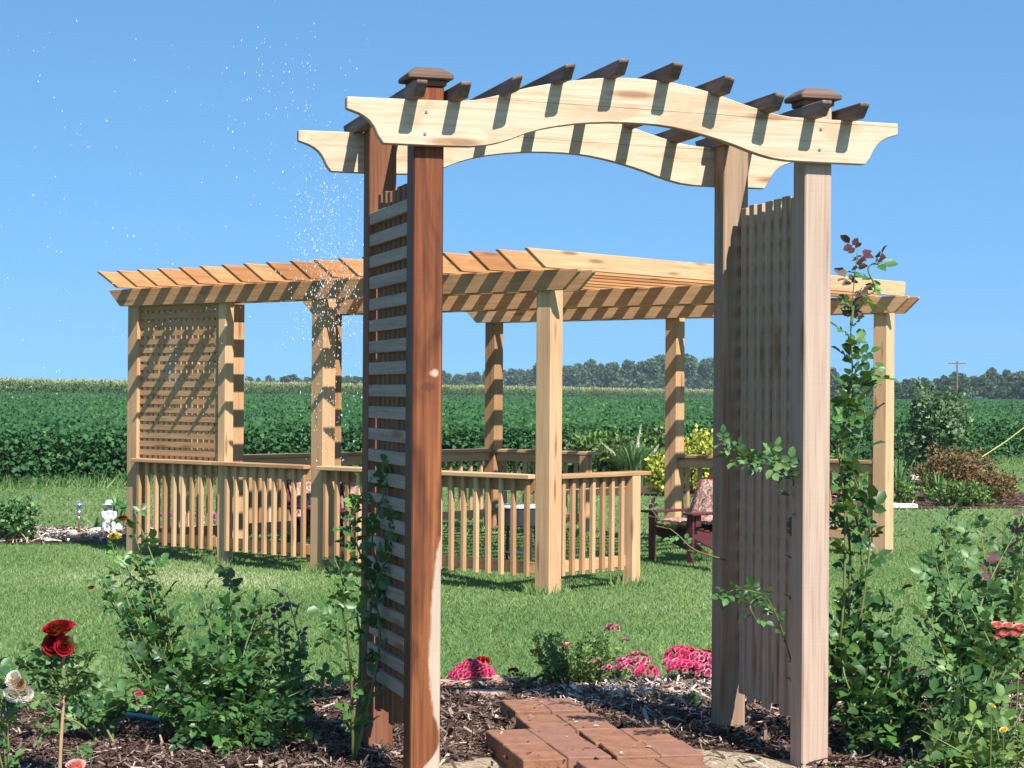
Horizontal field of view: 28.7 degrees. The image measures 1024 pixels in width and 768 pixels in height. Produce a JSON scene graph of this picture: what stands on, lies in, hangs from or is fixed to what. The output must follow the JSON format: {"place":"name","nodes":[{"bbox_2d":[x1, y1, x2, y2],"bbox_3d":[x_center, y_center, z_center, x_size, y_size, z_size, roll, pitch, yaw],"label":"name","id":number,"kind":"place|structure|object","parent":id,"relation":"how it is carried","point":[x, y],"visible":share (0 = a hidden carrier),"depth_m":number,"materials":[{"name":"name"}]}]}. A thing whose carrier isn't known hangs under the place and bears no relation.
{"place":"outdoors","nodes":[
{"label":"outdoors","id":0,"kind":"place"},
{"bbox_2d":[1,24,364,461],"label":"water spray","id":1,"kind":"object","parent":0,"point":[294,258],"visible":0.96,"depth_m":11.72,"materials":[{"name":"white"}]},
{"bbox_2d":[0,396,1023,704],"bbox_3d":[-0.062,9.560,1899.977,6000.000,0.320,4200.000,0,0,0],"label":"lawn","id":2,"kind":"structure","parent":0,"point":[470,522],"depth_m":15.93,"materials":[{"name":"plant"}]},
{"bbox_2d":[0,527,170,543],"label":"mulch strip","id":3,"kind":"object","parent":2,"relation":"on","point":[72,542],"visible":0.09,"depth_m":20.32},
{"bbox_2d":[0,494,41,541],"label":"flowering shrub","id":4,"kind":"object","parent":3,"relation":"on","point":[17,521],"visible":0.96,"depth_m":20.21,"materials":[{"name":"green plant"}]},
{"bbox_2d":[0,521,215,543],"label":"bark chips","id":5,"kind":"object","parent":3,"relation":"on","point":[58,531],"visible":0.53,"depth_m":20.82,"materials":[{"name":"wood"}]},
{"bbox_2d":[100,500,122,532],"bbox_3d":[-4.326,1.436,21.574,0.259,0.376,0.306,0,0,-10],"label":"garden statue","id":6,"kind":"object","parent":3,"relation":"on","point":[108,515],"visible":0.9,"depth_m":21.56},
{"bbox_2d":[87,494,126,524],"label":"daylily clump","id":7,"kind":"object","parent":2,"relation":"on","point":[119,513],"visible":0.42,"depth_m":22.54,"materials":[{"name":"green plant"}]},
{"bbox_2d":[279,483,342,542],"bbox_3d":[-1.867,1.213,19.060,0.688,0.813,0.790,1,0,-40],"label":"adirondack chair","id":8,"kind":"object","parent":2,"relation":"on","point":[308,522],"visible":0.22,"depth_m":18.90,"materials":[{"name":"red paint"}]},
{"bbox_2d":[287,479,341,517],"bbox_3d":[-1.833,1.071,19.022,0.378,0.400,0.585,1,0,-40],"label":"chair cushion","id":9,"kind":"object","parent":8,"relation":"on","point":[308,492],"visible":0.12,"depth_m":19.10,"materials":[{"name":"fabric"}]},
{"bbox_2d":[340,482,361,563],"bbox_3d":[-1.317,1.214,18.375,0.688,0.813,0.790,0,0,-20],"label":"adirondack chair","id":10,"kind":"object","parent":2,"relation":"on","point":[342,508],"visible":0.07,"depth_m":18.36,"materials":[{"name":"red paint"}]},
{"bbox_2d":[0,377,712,396],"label":"corn leaves","id":11,"kind":"object","parent":2,"relation":"on","point":[261,386],"visible":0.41,"depth_m":264.98,"materials":[{"name":"green plant"}]},
{"bbox_2d":[0,384,712,396],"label":"corn stand","id":12,"kind":"object","parent":2,"relation":"on","point":[32,389],"depth_m":256.98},
{"bbox_2d":[442,370,451,384],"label":"tree","id":13,"kind":"object","parent":2,"relation":"on","point":[446,377],"visible":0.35,"depth_m":625.47,"materials":[{"name":"green plant"}]},
{"bbox_2d":[450,373,465,385],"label":"tree","id":14,"kind":"object","parent":2,"relation":"on","point":[457,379],"visible":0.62,"depth_m":626.04,"materials":[{"name":"green plant"}]},
{"bbox_2d":[469,371,481,385],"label":"tree","id":15,"kind":"object","parent":2,"relation":"on","point":[475,378],"visible":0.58,"depth_m":613.91,"materials":[{"name":"green plant"}]},
{"bbox_2d":[98,247,919,593],"bbox_3d":[-0.072,0.339,18.764,5.695,2.682,5.615,0,0,41],"label":"pergola","id":16,"kind":"object","parent":2,"relation":"on","point":[180,441],"visible":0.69,"depth_m":17.82,"materials":[{"name":"brown wood"}]},
{"bbox_2d":[117,522,901,595],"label":"grass tufts","id":17,"kind":"object","parent":2,"relation":"on","point":[531,590],"visible":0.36,"depth_m":16.96,"materials":[{"name":"plant"}]},
{"bbox_2d":[0,665,1023,767],"bbox_3d":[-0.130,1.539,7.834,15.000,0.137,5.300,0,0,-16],"label":"mulch bed","id":18,"kind":"object","parent":2,"relation":"on","point":[732,756],"visible":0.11,"depth_m":8.06,"materials":[{"name":"wood"}]},
{"bbox_2d":[0,657,36,767],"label":"faded rose","id":19,"kind":"object","parent":18,"relation":"on","point":[22,692],"visible":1,"depth_m":7.13,"materials":[{"name":"white plant"}]},
{"bbox_2d":[0,619,107,767],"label":"red rose","id":20,"kind":"object","parent":18,"relation":"on","point":[58,644],"visible":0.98,"depth_m":7.29,"materials":[{"name":"plant"}]},
{"bbox_2d":[15,667,150,745],"bbox_3d":[-1.780,1.325,8.198,0.618,0.347,0.318,0,0,0],"label":"rose bush","id":21,"kind":"object","parent":18,"relation":"on","point":[109,701],"visible":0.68,"depth_m":8.18,"materials":[{"name":"green plant"}]},
{"bbox_2d":[58,703,163,721],"bbox_3d":[-1.658,1.447,8.710,0.944,0.021,0.062,0,0,40],"label":"garden hose","id":22,"kind":"object","parent":18,"relation":"on","point":[143,716],"visible":0.31,"depth_m":8.69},
{"bbox_2d":[86,501,195,734],"bbox_3d":[-1.588,1.000,8.432,0.473,0.997,0.575,0,0,25],"label":"rose bush","id":23,"kind":"object","parent":18,"relation":"on","point":[154,645],"visible":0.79,"depth_m":8.47,"materials":[{"name":"green plant"}]},
{"bbox_2d":[133,552,343,758],"bbox_3d":[-1.109,1.136,8.339,0.894,0.815,1.037,0,0,30],"label":"rose bush","id":24,"kind":"object","parent":18,"relation":"on","point":[218,705],"visible":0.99,"depth_m":8.20,"materials":[{"name":"green plant"}]},
{"bbox_2d":[249,589,323,738],"bbox_3d":[-0.947,1.190,8.394,0.263,0.624,0.563,1,0,-27],"label":"rose bush","id":25,"kind":"object","parent":18,"relation":"on","point":[295,667],"visible":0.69,"depth_m":8.41,"materials":[{"name":"green plant"}]},
{"bbox_2d":[306,454,400,762],"bbox_3d":[-0.552,0.877,7.687,0.367,1.214,0.630,0,0,24],"label":"climbing rose","id":26,"kind":"object","parent":18,"relation":"on","point":[341,597],"visible":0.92,"depth_m":7.77,"materials":[{"name":"green plant"}]},
{"bbox_2d":[440,677,492,687],"bbox_3d":[-0.252,1.473,9.837,0.240,0.056,0.290,0,0,41],"label":"edging stone","id":27,"kind":"object","parent":18,"relation":"on","point":[453,680],"visible":0.45,"depth_m":9.79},
{"bbox_2d":[448,656,494,679],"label":"pink rose bush","id":28,"kind":"object","parent":18,"relation":"on","point":[473,667],"visible":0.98,"depth_m":9.81,"materials":[{"name":"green plant"}]},
{"bbox_2d":[461,689,507,698],"bbox_3d":[-0.129,1.479,9.539,0.249,0.041,0.130,0,0,-6],"label":"edging stone","id":29,"kind":"object","parent":18,"relation":"on","point":[492,692],"visible":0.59,"depth_m":9.53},
{"bbox_2d":[487,674,520,685],"bbox_3d":[-0.058,1.478,9.950,0.253,0.050,0.207,0,0,-23],"label":"edging stone","id":30,"kind":"object","parent":18,"relation":"on","point":[498,677],"visible":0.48,"depth_m":9.90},
{"bbox_2d":[486,729,544,764],"bbox_3d":[0.013,1.448,7.942,0.170,0.100,0.325,0,0,-13],"label":"brick paver","id":31,"kind":"object","parent":18,"relation":"on","point":[496,741],"visible":0.56,"depth_m":7.91,"materials":[{"name":"brick"}]},
{"bbox_2d":[507,667,527,682],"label":"weed","id":32,"kind":"object","parent":18,"relation":"on","point":[514,669],"visible":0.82,"depth_m":9.88,"materials":[{"name":"green plant"}]},
{"bbox_2d":[501,699,550,723],"bbox_3d":[0.059,1.464,8.809,0.158,0.100,0.328,1,0,-11],"label":"brick paver","id":33,"kind":"object","parent":18,"relation":"on","point":[515,709],"visible":0.5,"depth_m":8.77,"materials":[{"name":"brick"}]},
{"bbox_2d":[504,743,566,767],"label":"brick paver","id":34,"kind":"object","parent":18,"relation":"on","point":[519,756],"visible":1,"depth_m":7.56,"materials":[{"name":"brick"}]},
{"bbox_2d":[516,715,575,732],"bbox_3d":[0.139,1.459,8.329,0.173,0.100,0.398,0,0,-11],"label":"brick paver","id":35,"kind":"object","parent":18,"relation":"on","point":[538,721],"visible":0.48,"depth_m":8.35,"materials":[{"name":"brick"}]},
{"bbox_2d":[527,727,584,743],"bbox_3d":[0.180,1.450,7.981,0.170,0.100,0.325,0,0,-13],"label":"brick paver","id":36,"kind":"object","parent":18,"relation":"on","point":[546,735],"visible":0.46,"depth_m":7.98,"materials":[{"name":"brick"}]},
{"bbox_2d":[536,698,586,714],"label":"brick paver","id":37,"kind":"object","parent":18,"relation":"on","point":[557,706],"visible":0.46,"depth_m":8.80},
{"bbox_2d":[526,623,629,684],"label":"pink rose bush","id":38,"kind":"object","parent":18,"relation":"on","point":[599,663],"visible":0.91,"depth_m":9.97,"materials":[{"name":"green plant"}]},
{"bbox_2d":[547,741,610,767],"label":"brick paver","id":39,"kind":"object","parent":18,"relation":"on","point":[574,752],"visible":0.69,"depth_m":7.61,"materials":[{"name":"brick"}]},
{"bbox_2d":[556,713,616,734],"bbox_3d":[0.309,1.458,8.370,0.173,0.100,0.398,0,0,-11],"label":"brick paver","id":40,"kind":"object","parent":18,"relation":"on","point":[588,720],"visible":0.44,"depth_m":8.35,"materials":[{"name":"brick"}]},
{"bbox_2d":[576,759,626,767],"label":"brick paver","id":41,"kind":"object","parent":18,"relation":"on","point":[609,763],"visible":1,"depth_m":7.42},
{"bbox_2d":[579,729,635,747],"bbox_3d":[0.382,1.455,7.994,0.169,0.100,0.303,0,0,-10],"label":"brick paver","id":42,"kind":"object","parent":18,"relation":"on","point":[594,736],"visible":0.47,"depth_m":7.99,"materials":[{"name":"brick"}]},
{"bbox_2d":[599,741,659,759],"bbox_3d":[0.451,1.454,7.697,0.169,0.100,0.303,0,0,-10],"label":"brick paver","id":43,"kind":"object","parent":18,"relation":"on","point":[630,751],"visible":0.66,"depth_m":7.66,"materials":[{"name":"brick"}]},
{"bbox_2d":[615,651,658,679],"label":"pink rose bush","id":44,"kind":"object","parent":18,"relation":"on","point":[637,669],"visible":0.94,"depth_m":9.93,"materials":[{"name":"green plant"}]},
{"bbox_2d":[616,759,667,767],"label":"brick paver","id":45,"kind":"object","parent":18,"relation":"on","point":[642,763],"visible":1,"depth_m":7.44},
{"bbox_2d":[620,727,678,741],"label":"brick paver","id":46,"kind":"object","parent":18,"relation":"on","point":[657,734],"visible":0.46,"depth_m":8.02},
{"bbox_2d":[642,740,702,762],"bbox_3d":[0.618,1.456,7.736,0.169,0.100,0.303,1,0,-10],"label":"brick paver","id":47,"kind":"object","parent":18,"relation":"on","point":[669,749],"visible":0.62,"depth_m":7.70,"materials":[{"name":"brick"}]},
{"bbox_2d":[655,757,710,767],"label":"brick paver","id":48,"kind":"object","parent":18,"relation":"on","point":[682,762],"visible":1,"depth_m":7.46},
{"bbox_2d":[661,645,711,679],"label":"flowers","id":49,"kind":"object","parent":18,"relation":"on","point":[691,659],"visible":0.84,"depth_m":9.97,"materials":[{"name":"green plant"}]},
{"bbox_2d":[681,690,707,706],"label":"weed","id":50,"kind":"object","parent":18,"relation":"on","point":[694,697],"visible":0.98,"depth_m":9.28,"materials":[{"name":"green plant"}]},
{"bbox_2d":[828,235,898,718],"bbox_3d":[1.408,0.446,8.240,0.346,2.105,0.390,0,0,0],"label":"climbing rose","id":51,"kind":"object","parent":18,"relation":"on","point":[853,424],"visible":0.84,"depth_m":8.15,"materials":[{"name":"green plant"}]},
{"bbox_2d":[828,584,943,758],"bbox_3d":[1.463,1.163,7.997,0.401,0.712,0.619,0,0,-21],"label":"rose bush","id":52,"kind":"object","parent":18,"relation":"on","point":[880,715],"visible":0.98,"depth_m":7.95,"materials":[{"name":"green plant"}]},
{"bbox_2d":[902,682,1023,767],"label":"rose bush","id":53,"kind":"object","parent":18,"relation":"on","point":[975,752],"visible":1,"depth_m":7.18,"materials":[{"name":"green plant"}]},
{"bbox_2d":[907,497,1023,763],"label":"rose bush","id":54,"kind":"object","parent":18,"relation":"on","point":[967,666],"visible":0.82,"depth_m":7.88,"materials":[{"name":"green plant"}]},
{"bbox_2d":[991,621,1023,741],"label":"coral rose","id":55,"kind":"object","parent":18,"relation":"on","point":[1000,634],"visible":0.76,"depth_m":7.87,"materials":[{"name":"green plant"}]},
{"bbox_2d":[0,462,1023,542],"bbox_3d":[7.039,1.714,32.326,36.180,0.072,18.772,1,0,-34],"label":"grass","id":56,"kind":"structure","parent":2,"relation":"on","point":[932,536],"depth_m":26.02,"materials":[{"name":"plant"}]},
{"bbox_2d":[0,452,1023,489],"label":"edge grass","id":57,"kind":"structure","parent":2,"relation":"on","point":[46,483],"depth_m":31.80,"materials":[{"name":"plant"}]},
{"bbox_2d":[505,368,520,386],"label":"tree","id":58,"kind":"object","parent":2,"relation":"on","point":[513,378],"visible":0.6,"depth_m":607.39,"materials":[{"name":"green plant"}]},
{"bbox_2d":[496,504,534,561],"bbox_3d":[0.061,1.335,17.294,0.410,0.581,0.410,0,0,0],"label":"side table","id":59,"kind":"object","parent":2,"relation":"on","point":[519,515],"visible":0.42,"depth_m":17.14,"materials":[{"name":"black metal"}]},
{"bbox_2d":[519,369,533,385],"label":"tree","id":60,"kind":"object","parent":2,"relation":"on","point":[526,374],"visible":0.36,"depth_m":653.83,"materials":[{"name":"green plant"}]},
{"bbox_2d":[525,363,535,386],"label":"tree","id":61,"kind":"object","parent":2,"relation":"on","point":[532,380],"visible":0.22,"depth_m":611.79,"materials":[{"name":"green plant"}]},
{"bbox_2d":[562,365,583,387],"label":"tree","id":62,"kind":"object","parent":2,"relation":"on","point":[573,373],"visible":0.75,"depth_m":616.68,"materials":[{"name":"green plant"}]},
{"bbox_2d":[573,363,590,387],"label":"tree","id":63,"kind":"object","parent":2,"relation":"on","point":[583,374],"visible":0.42,"depth_m":623.73,"materials":[{"name":"green plant"}]},
{"bbox_2d":[583,358,596,381],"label":"tree","id":64,"kind":"object","parent":2,"relation":"on","point":[590,364],"visible":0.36,"depth_m":632.22,"materials":[{"name":"green plant"}]},
{"bbox_2d":[297,59,897,767],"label":"garden arbor","id":65,"kind":"object","parent":2,"relation":"on","point":[423,129],"visible":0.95,"depth_m":7.80,"materials":[{"name":"brown wood"}]},
{"bbox_2d":[648,496,725,560],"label":"rose sprig","id":66,"kind":"object","parent":65,"relation":"attached to","point":[697,555],"visible":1,"depth_m":8.20,"materials":[{"name":"green plant"}]},
{"bbox_2d":[711,575,790,681],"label":"rose sprig","id":67,"kind":"object","parent":65,"relation":"attached to","point":[750,590],"visible":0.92,"depth_m":7.64,"materials":[{"name":"green plant"}]},
{"bbox_2d":[713,424,800,599],"bbox_3d":[1.052,0.812,7.820,0.224,1.320,0.948,0,0,31],"label":"rose sprig","id":68,"kind":"object","parent":65,"relation":"attached to","point":[775,458],"visible":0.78,"depth_m":7.59,"materials":[{"name":"green plant"}]},
{"bbox_2d":[589,363,605,388],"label":"tree","id":69,"kind":"object","parent":2,"relation":"on","point":[598,380],"visible":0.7,"depth_m":580.67,"materials":[{"name":"green plant"}]},
{"bbox_2d":[602,361,624,388],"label":"tree","id":70,"kind":"object","parent":2,"relation":"on","point":[611,377],"visible":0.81,"depth_m":577.74,"materials":[{"name":"green plant"}]},
{"bbox_2d":[622,359,636,388],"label":"tree","id":71,"kind":"object","parent":2,"relation":"on","point":[627,365],"visible":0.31,"depth_m":608.61,"materials":[{"name":"green plant"}]},
{"bbox_2d":[628,358,660,388],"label":"tree","id":72,"kind":"object","parent":2,"relation":"on","point":[647,373],"visible":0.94,"depth_m":545.20,"materials":[{"name":"green plant"}]},
{"bbox_2d":[637,354,664,388],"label":"tree","id":73,"kind":"object","parent":2,"relation":"on","point":[661,364],"visible":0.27,"depth_m":555.63,"materials":[{"name":"green plant"}]},
{"bbox_2d":[641,475,712,563],"bbox_3d":[1.714,1.234,18.550,0.790,0.813,0.688,1,0,-40],"label":"adirondack chair","id":74,"kind":"object","parent":2,"relation":"on","point":[694,528],"visible":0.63,"depth_m":18.50,"materials":[{"name":"red paint"}]},
{"bbox_2d":[656,479,712,524],"bbox_3d":[1.676,1.092,18.518,0.585,0.400,0.378,1,0,-40],"label":"chair cushion","id":75,"kind":"object","parent":74,"relation":"on","point":[702,500],"visible":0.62,"depth_m":18.63,"materials":[{"name":"fabric"}]},
{"bbox_2d":[661,353,698,388],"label":"tree","id":76,"kind":"object","parent":2,"relation":"on","point":[690,371],"visible":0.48,"depth_m":554.12,"materials":[{"name":"green plant"}]},
{"bbox_2d":[530,482,839,496],"bbox_3d":[3.106,1.701,32.755,5.328,0.001,5.685,0,0,10],"label":"mulch border","id":77,"kind":"object","parent":2,"relation":"on","point":[644,491],"visible":0.07,"depth_m":31.27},
{"bbox_2d":[527,433,579,473],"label":"leafy shrub","id":78,"kind":"object","parent":77,"relation":"on","point":[567,444],"visible":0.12,"depth_m":34.83,"materials":[{"name":"green plant"}]},
{"bbox_2d":[568,426,635,472],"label":"leafy shrub","id":79,"kind":"object","parent":77,"relation":"on","point":[602,463],"visible":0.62,"depth_m":33.81,"materials":[{"name":"green plant"}]},
{"bbox_2d":[624,421,664,480],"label":"leafy shrub","id":80,"kind":"object","parent":77,"relation":"on","point":[652,440],"visible":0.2,"depth_m":34.85,"materials":[{"name":"green plant"}]},
{"bbox_2d":[644,450,664,495],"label":"yellow shrub","id":81,"kind":"object","parent":77,"relation":"on","point":[656,478],"visible":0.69,"depth_m":30.10,"materials":[{"name":"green plant"}]},
{"bbox_2d":[684,424,712,492],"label":"yellow shrub","id":82,"kind":"object","parent":77,"relation":"on","point":[696,448],"visible":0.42,"depth_m":30.83,"materials":[{"name":"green plant"}]},
{"bbox_2d":[690,359,712,389],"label":"tree","id":83,"kind":"object","parent":2,"relation":"on","point":[703,368],"visible":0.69,"depth_m":563.16,"materials":[{"name":"green plant"}]},
{"bbox_2d":[830,374,840,396],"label":"tree","id":84,"kind":"object","parent":2,"relation":"on","point":[834,383],"visible":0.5,"depth_m":457.46,"materials":[{"name":"green plant"}]},
{"bbox_2d":[894,379,916,398],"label":"tree","id":85,"kind":"object","parent":2,"relation":"on","point":[905,391],"visible":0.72,"depth_m":374.23,"materials":[{"name":"green plant"}]},
{"bbox_2d":[832,492,1023,508],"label":"mulch border","id":86,"kind":"object","parent":2,"relation":"on","point":[924,506],"visible":0.19,"depth_m":28.38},
{"bbox_2d":[868,455,919,499],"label":"iris clump","id":87,"kind":"object","parent":86,"relation":"on","point":[899,475],"visible":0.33,"depth_m":29.43,"materials":[{"name":"green plant"}]},
{"bbox_2d":[893,478,918,502],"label":"flower clump","id":88,"kind":"object","parent":86,"relation":"on","point":[903,490],"visible":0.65,"depth_m":28.46,"materials":[{"name":"green plant"}]},
{"bbox_2d":[832,491,1023,508],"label":"bark chips","id":89,"kind":"object","parent":86,"relation":"on","point":[991,504],"visible":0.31,"depth_m":28.38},
{"bbox_2d":[894,376,973,491],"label":"tall shrub","id":90,"kind":"object","parent":86,"relation":"on","point":[940,419],"visible":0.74,"depth_m":31.80,"materials":[{"name":"green plant"}]},
{"bbox_2d":[913,471,956,501],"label":"iris clump","id":91,"kind":"object","parent":86,"relation":"on","point":[941,479],"visible":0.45,"depth_m":29.02,"materials":[{"name":"green plant"}]},
{"bbox_2d":[906,443,1001,494],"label":"spirea shrub","id":92,"kind":"object","parent":86,"relation":"on","point":[952,466],"visible":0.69,"depth_m":29.32,"materials":[{"name":"brown plant"}]},
{"bbox_2d":[918,478,997,506],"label":"leafy shrub","id":93,"kind":"object","parent":86,"relation":"on","point":[970,491],"visible":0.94,"depth_m":27.88,"materials":[{"name":"green plant"}]},
{"bbox_2d":[954,466,1021,502],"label":"spirea shrub","id":94,"kind":"object","parent":86,"relation":"on","point":[998,484],"visible":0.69,"depth_m":28.84,"materials":[{"name":"brown plant"}]},
{"bbox_2d":[931,374,947,397],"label":"tree","id":95,"kind":"object","parent":2,"relation":"on","point":[942,378],"visible":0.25,"depth_m":413.95,"materials":[{"name":"green plant"}]},
{"bbox_2d":[940,377,959,398],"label":"tree","id":96,"kind":"object","parent":2,"relation":"on","point":[946,383],"visible":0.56,"depth_m":387.00,"materials":[{"name":"green plant"}]},
{"bbox_2d":[958,374,977,398],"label":"tree","id":97,"kind":"object","parent":2,"relation":"on","point":[964,381],"visible":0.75,"depth_m":387.88,"materials":[{"name":"green plant"}]},
{"bbox_2d":[972,375,995,398],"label":"tree","id":98,"kind":"object","parent":2,"relation":"on","point":[985,387],"visible":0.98,"depth_m":401.99,"materials":[{"name":"green plant"}]},
{"bbox_2d":[981,367,1000,398],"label":"tree","id":99,"kind":"object","parent":2,"relation":"on","point":[992,374],"visible":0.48,"depth_m":431.82,"materials":[{"name":"green plant"}]},
{"bbox_2d":[994,378,1019,398],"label":"tree","id":100,"kind":"object","parent":2,"relation":"on","point":[1001,389],"visible":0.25,"depth_m":428.17,"materials":[{"name":"green plant"}]},
{"bbox_2d":[1003,371,1023,398],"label":"tree","id":101,"kind":"object","parent":2,"relation":"on","point":[1010,381],"visible":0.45,"depth_m":394.61,"materials":[{"name":"green plant"}]},
{"bbox_2d":[1011,373,1023,398],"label":"tree","id":102,"kind":"object","parent":2,"relation":"on","point":[1017,385],"visible":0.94,"depth_m":387.72,"materials":[{"name":"green plant"}]},
{"bbox_2d":[0,393,1023,480],"bbox_3d":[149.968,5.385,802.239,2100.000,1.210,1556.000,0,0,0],"label":"bean field","id":103,"kind":"structure","parent":0,"point":[867,398],"depth_m":35.63,"materials":[{"name":"plant"}]},
{"bbox_2d":[0,414,1023,486],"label":"bean leaves","id":104,"kind":"object","parent":103,"relation":"on","point":[101,428],"visible":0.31,"depth_m":33.83,"materials":[{"name":"green plant"}]},
{"bbox_2d":[0,390,1023,412],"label":"bean leaves","id":105,"kind":"object","parent":103,"relation":"on","point":[284,401],"visible":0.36,"depth_m":90.43,"materials":[{"name":"green plant"}]},
{"bbox_2d":[0,406,1023,428],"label":"bean leaves","id":106,"kind":"object","parent":103,"relation":"on","point":[509,416],"visible":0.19,"depth_m":45.25,"materials":[{"name":"green plant"}]},
{"bbox_2d":[0,0,1023,387],"label":"sky","id":107,"kind":"structure","parent":0,"point":[944,194],"materials":[{"name":"blue"}]},
{"bbox_2d":[599,424,664,485],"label":"ornamental grass","id":108,"kind":"object","parent":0,"point":[629,462],"depth_m":33.32,"materials":[{"name":"green plant"}]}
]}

